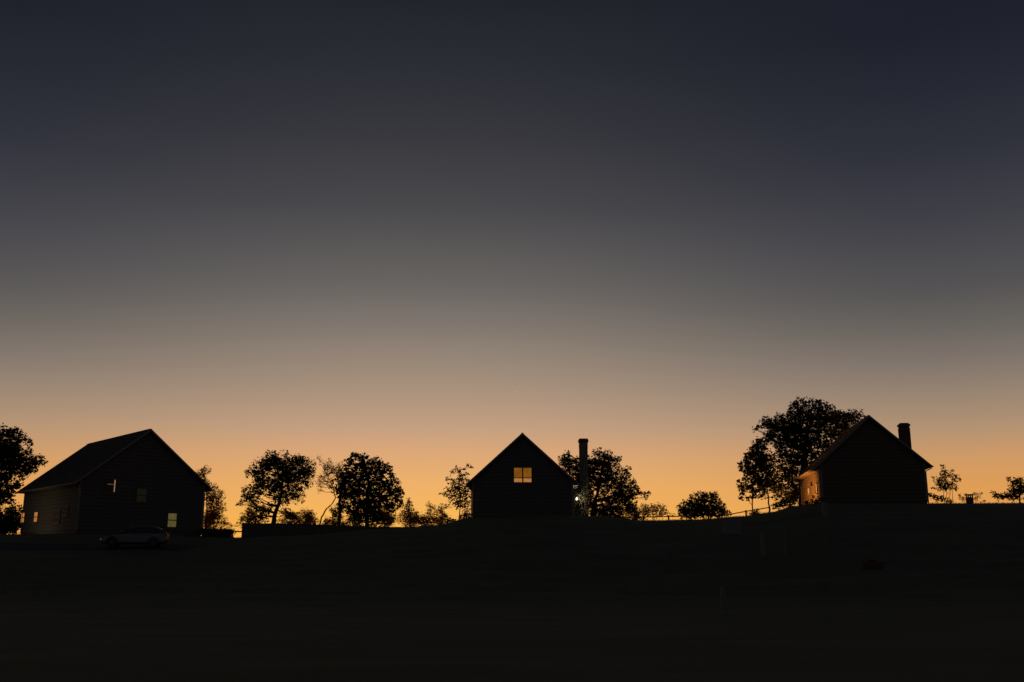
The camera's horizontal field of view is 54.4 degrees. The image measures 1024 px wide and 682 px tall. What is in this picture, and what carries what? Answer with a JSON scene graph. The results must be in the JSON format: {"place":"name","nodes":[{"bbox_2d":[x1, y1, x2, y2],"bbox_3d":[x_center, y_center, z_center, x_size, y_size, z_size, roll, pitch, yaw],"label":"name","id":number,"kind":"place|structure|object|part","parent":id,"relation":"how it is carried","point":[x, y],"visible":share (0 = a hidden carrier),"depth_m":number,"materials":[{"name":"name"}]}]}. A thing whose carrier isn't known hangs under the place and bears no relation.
{"place":"outdoors","nodes":[
{"label":"outdoors","id":0,"kind":"place"},
{"bbox_2d":[0,543,193,549],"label":"driveway","id":1,"kind":"structure","parent":0,"point":[73,546],"depth_m":64.22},
{"bbox_2d":[100,526,169,547],"bbox_3d":[-23.971,12.438,63.305,4.020,1.385,1.785,3,-13,-13],"label":"parked car","id":2,"kind":"object","parent":1,"relation":"on","point":[153,536],"visible":0.99,"depth_m":62.65,"materials":[{"name":"grey paint"}]},
{"bbox_3d":[-24.075,11.878,62.656,0.902,0.313,0.124,3,-13,-13],"label":"side window","id":3,"kind":"part","parent":2,"relation":"part of","materials":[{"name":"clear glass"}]},
{"bbox_3d":[-23.224,11.916,62.850,0.699,0.322,0.127,3,-13,-13],"label":"side window","id":4,"kind":"part","parent":2,"relation":"part of","materials":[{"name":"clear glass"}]},
{"bbox_2d":[0,503,1023,681],"bbox_3d":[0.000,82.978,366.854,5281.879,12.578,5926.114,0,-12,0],"label":"ground","id":5,"kind":"structure","parent":0,"point":[499,631],"depth_m":38.18,"materials":[{"name":"green plant"}]},
{"bbox_2d":[0,502,22,533],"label":"bush","id":6,"kind":"object","parent":5,"relation":"on","point":[10,524],"visible":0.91,"depth_m":88.61,"materials":[{"name":"green plant"}]},
{"bbox_2d":[0,423,48,505],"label":"oak tree","id":7,"kind":"object","parent":5,"relation":"on","point":[11,464],"visible":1,"depth_m":92.90,"materials":[{"name":"green plant"}]},
{"bbox_2d":[16,429,213,536],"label":"wooden house","id":8,"kind":"structure","parent":5,"relation":"on","point":[146,477],"depth_m":81.16,"materials":[{"name":"beige"}]},
{"bbox_2d":[19,512,25,523],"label":"window","id":9,"kind":"structure","parent":8,"relation":"in","point":[22,518],"depth_m":86.76,"materials":[{"name":"orange"}]},
{"bbox_2d":[33,511,38,522],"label":"window","id":10,"kind":"structure","parent":8,"relation":"in","point":[35,518],"depth_m":84.15,"materials":[{"name":"orange"}]},
{"bbox_2d":[52,510,60,523],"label":"window","id":11,"kind":"structure","parent":8,"relation":"in","point":[57,513],"depth_m":80.18,"materials":[{"name":"grey"}]},
{"bbox_2d":[63,506,68,515],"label":"window","id":12,"kind":"structure","parent":8,"relation":"in","point":[65,509],"depth_m":78.78,"materials":[{"name":"grey glass"}]},
{"bbox_2d":[103,478,116,493],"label":"window","id":13,"kind":"structure","parent":8,"relation":"in","point":[110,484],"depth_m":78.88,"materials":[{"name":"grey"}]},
{"bbox_2d":[134,488,147,502],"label":"window","id":14,"kind":"structure","parent":8,"relation":"in","point":[141,493],"depth_m":80.43,"materials":[{"name":"grey glass"}]},
{"bbox_2d":[166,512,177,528],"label":"window","id":15,"kind":"structure","parent":8,"relation":"in","point":[171,517],"depth_m":81.76,"materials":[{"name":"yellow"}]},
{"bbox_2d":[196,465,226,527],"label":"tree","id":16,"kind":"object","parent":5,"relation":"on","point":[217,507],"visible":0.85,"depth_m":90.70,"materials":[{"name":"green plant"}]},
{"bbox_2d":[203,508,228,527],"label":"shrub","id":17,"kind":"object","parent":5,"relation":"on","point":[223,525],"visible":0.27,"depth_m":93.35,"materials":[{"name":"green plant"}]},
{"bbox_2d":[198,528,235,537],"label":"hedge","id":18,"kind":"object","parent":5,"relation":"on","point":[220,530],"visible":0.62,"depth_m":82.07,"materials":[{"name":"green plant"}]},
{"bbox_2d":[224,506,264,528],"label":"shrub","id":19,"kind":"object","parent":5,"relation":"on","point":[248,512],"visible":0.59,"depth_m":93.28,"materials":[{"name":"green plant"}]},
{"bbox_2d":[235,449,315,523],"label":"broadleaf tree","id":20,"kind":"object","parent":5,"relation":"on","point":[274,461],"visible":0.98,"depth_m":93.43,"materials":[{"name":"green plant"}]},
{"bbox_2d":[276,508,308,523],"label":"shrub","id":21,"kind":"object","parent":5,"relation":"on","point":[289,521],"visible":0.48,"depth_m":95.23,"materials":[{"name":"green plant"}]},
{"bbox_2d":[296,509,318,523],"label":"shrub","id":22,"kind":"object","parent":5,"relation":"on","point":[307,515],"visible":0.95,"depth_m":88.70,"materials":[{"name":"green plant"}]},
{"bbox_2d":[299,509,319,524],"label":"shrub","id":23,"kind":"object","parent":5,"relation":"on","point":[309,520],"visible":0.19,"depth_m":99.22,"materials":[{"name":"green plant"}]},
{"bbox_2d":[241,523,405,537],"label":"stone wall","id":24,"kind":"structure","parent":5,"relation":"on","point":[258,529],"depth_m":82.33,"materials":[{"name":"grey stone"}]},
{"bbox_2d":[313,454,346,524],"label":"tree","id":25,"kind":"object","parent":5,"relation":"on","point":[333,468],"visible":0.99,"depth_m":95.33,"materials":[{"name":"green plant"}]},
{"bbox_2d":[321,504,347,525],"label":"shrub","id":26,"kind":"object","parent":5,"relation":"on","point":[333,521],"visible":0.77,"depth_m":97.39,"materials":[{"name":"green plant"}]},
{"bbox_2d":[345,511,375,525],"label":"shrub","id":27,"kind":"object","parent":5,"relation":"on","point":[353,523],"visible":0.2,"depth_m":98.96,"materials":[{"name":"green plant"}]},
{"bbox_2d":[331,452,404,525],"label":"oak tree","id":28,"kind":"object","parent":5,"relation":"on","point":[368,510],"visible":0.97,"depth_m":96.47,"materials":[{"name":"green plant"}]},
{"bbox_2d":[370,505,400,526],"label":"shrub","id":29,"kind":"object","parent":5,"relation":"on","point":[387,521],"visible":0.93,"depth_m":95.27,"materials":[{"name":"green plant"}]},
{"bbox_2d":[396,497,426,526],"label":"shrub","id":30,"kind":"object","parent":5,"relation":"on","point":[408,514],"visible":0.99,"depth_m":90.31,"materials":[{"name":"green plant"}]},
{"bbox_2d":[401,511,432,526],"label":"shrub","id":31,"kind":"object","parent":5,"relation":"on","point":[414,521],"visible":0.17,"depth_m":99.22,"materials":[{"name":"green plant"}]},
{"bbox_2d":[421,500,443,525],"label":"shrub","id":32,"kind":"object","parent":5,"relation":"on","point":[429,521],"visible":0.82,"depth_m":92.42,"materials":[{"name":"green plant"}]},
{"bbox_2d":[431,503,451,524],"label":"shrub","id":33,"kind":"object","parent":5,"relation":"on","point":[444,516],"visible":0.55,"depth_m":97.53,"materials":[{"name":"green plant"}]},
{"bbox_2d":[445,517,455,522],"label":"bush","id":34,"kind":"object","parent":5,"relation":"on","point":[450,519],"visible":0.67,"depth_m":84.70,"materials":[{"name":"green plant"}]},
{"bbox_2d":[438,463,473,518],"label":"sapling","id":35,"kind":"object","parent":5,"relation":"on","point":[456,490],"visible":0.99,"depth_m":86.88,"materials":[{"name":"green plant"}]},
{"bbox_2d":[457,507,470,518],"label":"shrub","id":36,"kind":"object","parent":5,"relation":"on","point":[464,510],"visible":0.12,"depth_m":91.86,"materials":[{"name":"green plant"}]},
{"bbox_2d":[459,512,470,518],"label":"hedge","id":37,"kind":"object","parent":5,"relation":"on","point":[465,515],"visible":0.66,"depth_m":84.08,"materials":[{"name":"green plant"}]},
{"bbox_2d":[0,501,1023,595],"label":"grass","id":38,"kind":"structure","parent":5,"relation":"on","point":[208,533],"depth_m":59.59,"materials":[{"name":"green plant"}]},
{"bbox_2d":[466,433,588,517],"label":"gabled house","id":39,"kind":"structure","parent":5,"relation":"on","point":[522,474],"depth_m":83.32,"materials":[{"name":"black wood"}]},
{"bbox_2d":[512,467,532,483],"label":"window","id":40,"kind":"structure","parent":39,"relation":"in","point":[521,475],"depth_m":83.41,"materials":[{"name":"yellow"}]},
{"bbox_2d":[576,477,590,515],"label":"climbing plant","id":41,"kind":"object","parent":5,"relation":"on","point":[587,496],"visible":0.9,"depth_m":86.80,"materials":[{"name":"green plant"}]},
{"bbox_2d":[557,447,650,516],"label":"broadleaf tree","id":42,"kind":"object","parent":5,"relation":"on","point":[606,474],"visible":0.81,"depth_m":98.31,"materials":[{"name":"green plant"}]},
{"bbox_2d":[619,503,651,519],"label":"shrub","id":43,"kind":"object","parent":5,"relation":"on","point":[632,515],"visible":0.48,"depth_m":101.01,"materials":[{"name":"green plant"}]},
{"bbox_2d":[619,515,691,519],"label":"rail fence","id":44,"kind":"object","parent":5,"relation":"on","point":[668,516],"visible":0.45,"depth_m":85.64,"materials":[{"name":"brown wood"}]},
{"bbox_2d":[640,503,674,519],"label":"shrub","id":45,"kind":"object","parent":5,"relation":"on","point":[662,512],"visible":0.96,"depth_m":94.35,"materials":[{"name":"green plant"}]},
{"bbox_2d":[676,490,731,519],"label":"bush","id":46,"kind":"object","parent":5,"relation":"on","point":[699,505],"visible":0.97,"depth_m":88.29,"materials":[{"name":"green plant"}]},
{"bbox_2d":[720,587,725,614],"bbox_3d":[6.349,7.958,29.886,0.160,1.130,0.160,0,-12,0],"label":"wooden post","id":47,"kind":"object","parent":5,"relation":"on","point":[723,600],"visible":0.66,"depth_m":29.86,"materials":[{"name":"brown wood"}]},
{"bbox_2d":[721,520,741,533],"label":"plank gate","id":48,"kind":"structure","parent":5,"relation":"on","point":[727,525],"depth_m":63.03,"materials":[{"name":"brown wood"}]},
{"bbox_2d":[721,506,769,517],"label":"rail fence","id":49,"kind":"object","parent":5,"relation":"on","point":[745,511],"visible":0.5,"depth_m":85.27,"materials":[{"name":"brown wood"}]},
{"bbox_2d":[747,508,760,514],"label":"shrub","id":50,"kind":"object","parent":5,"relation":"on","point":[756,512],"visible":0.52,"depth_m":97.53,"materials":[{"name":"green plant"}]},
{"bbox_2d":[736,436,789,514],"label":"broadleaf tree","id":51,"kind":"object","parent":5,"relation":"on","point":[759,458],"visible":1,"depth_m":91.97,"materials":[{"name":"green plant"}]},
{"bbox_2d":[759,532,766,555],"bbox_3d":[13.916,11.392,55.141,0.280,1.580,0.280,0,-12,0],"label":"wooden post","id":52,"kind":"object","parent":5,"relation":"on","point":[763,542],"visible":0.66,"depth_m":55.06,"materials":[{"name":"brown wood"}]},
{"bbox_2d":[770,480,801,509],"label":"bush","id":53,"kind":"object","parent":5,"relation":"on","point":[794,496],"visible":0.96,"depth_m":96.75,"materials":[{"name":"green plant"}]},
{"bbox_2d":[752,396,865,505],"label":"oak tree","id":54,"kind":"object","parent":5,"relation":"on","point":[801,441],"visible":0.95,"depth_m":102.73,"materials":[{"name":"green plant"}]},
{"bbox_2d":[803,495,824,503],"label":"bush","id":55,"kind":"object","parent":5,"relation":"on","point":[819,499],"visible":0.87,"depth_m":80.93,"materials":[{"name":"green plant"}]},
{"bbox_2d":[794,415,933,504],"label":"cedar house","id":56,"kind":"structure","parent":5,"relation":"on","point":[867,458],"depth_m":83.18,"materials":[{"name":"brown wood"}]},
{"bbox_2d":[815,483,817,494],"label":"window","id":57,"kind":"structure","parent":56,"relation":"in","point":[816,487],"depth_m":85.80,"materials":[{"name":"yellow"}]},
{"bbox_2d":[862,559,883,567],"bbox_3d":[18.006,11.108,49.666,0.995,0.442,0.457,0,-12,0],"label":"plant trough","id":58,"kind":"object","parent":5,"relation":"on","point":[872,564],"visible":1,"depth_m":49.49,"materials":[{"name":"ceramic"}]},
{"bbox_2d":[928,493,953,502],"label":"bush","id":59,"kind":"object","parent":5,"relation":"on","point":[933,496],"visible":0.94,"depth_m":87.06,"materials":[{"name":"green plant"}]},
{"bbox_2d":[931,464,960,502],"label":"sapling","id":60,"kind":"object","parent":5,"relation":"on","point":[941,485],"visible":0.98,"depth_m":89.26,"materials":[{"name":"green plant"}]},
{"bbox_2d":[965,494,973,502],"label":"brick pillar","id":61,"kind":"structure","parent":5,"relation":"on","point":[969,499],"depth_m":85.90,"materials":[{"name":"brick"}]},
{"bbox_2d":[958,492,985,502],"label":"shrub","id":62,"kind":"object","parent":5,"relation":"on","point":[975,497],"visible":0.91,"depth_m":87.26,"materials":[{"name":"green plant"}]},
{"bbox_2d":[990,476,1023,502],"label":"tree","id":63,"kind":"object","parent":5,"relation":"on","point":[1016,491],"visible":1,"depth_m":90.82,"materials":[{"name":"green plant"}]},
{"bbox_2d":[0,0,1023,537],"label":"sky","id":64,"kind":"structure","parent":0,"point":[421,237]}
]}

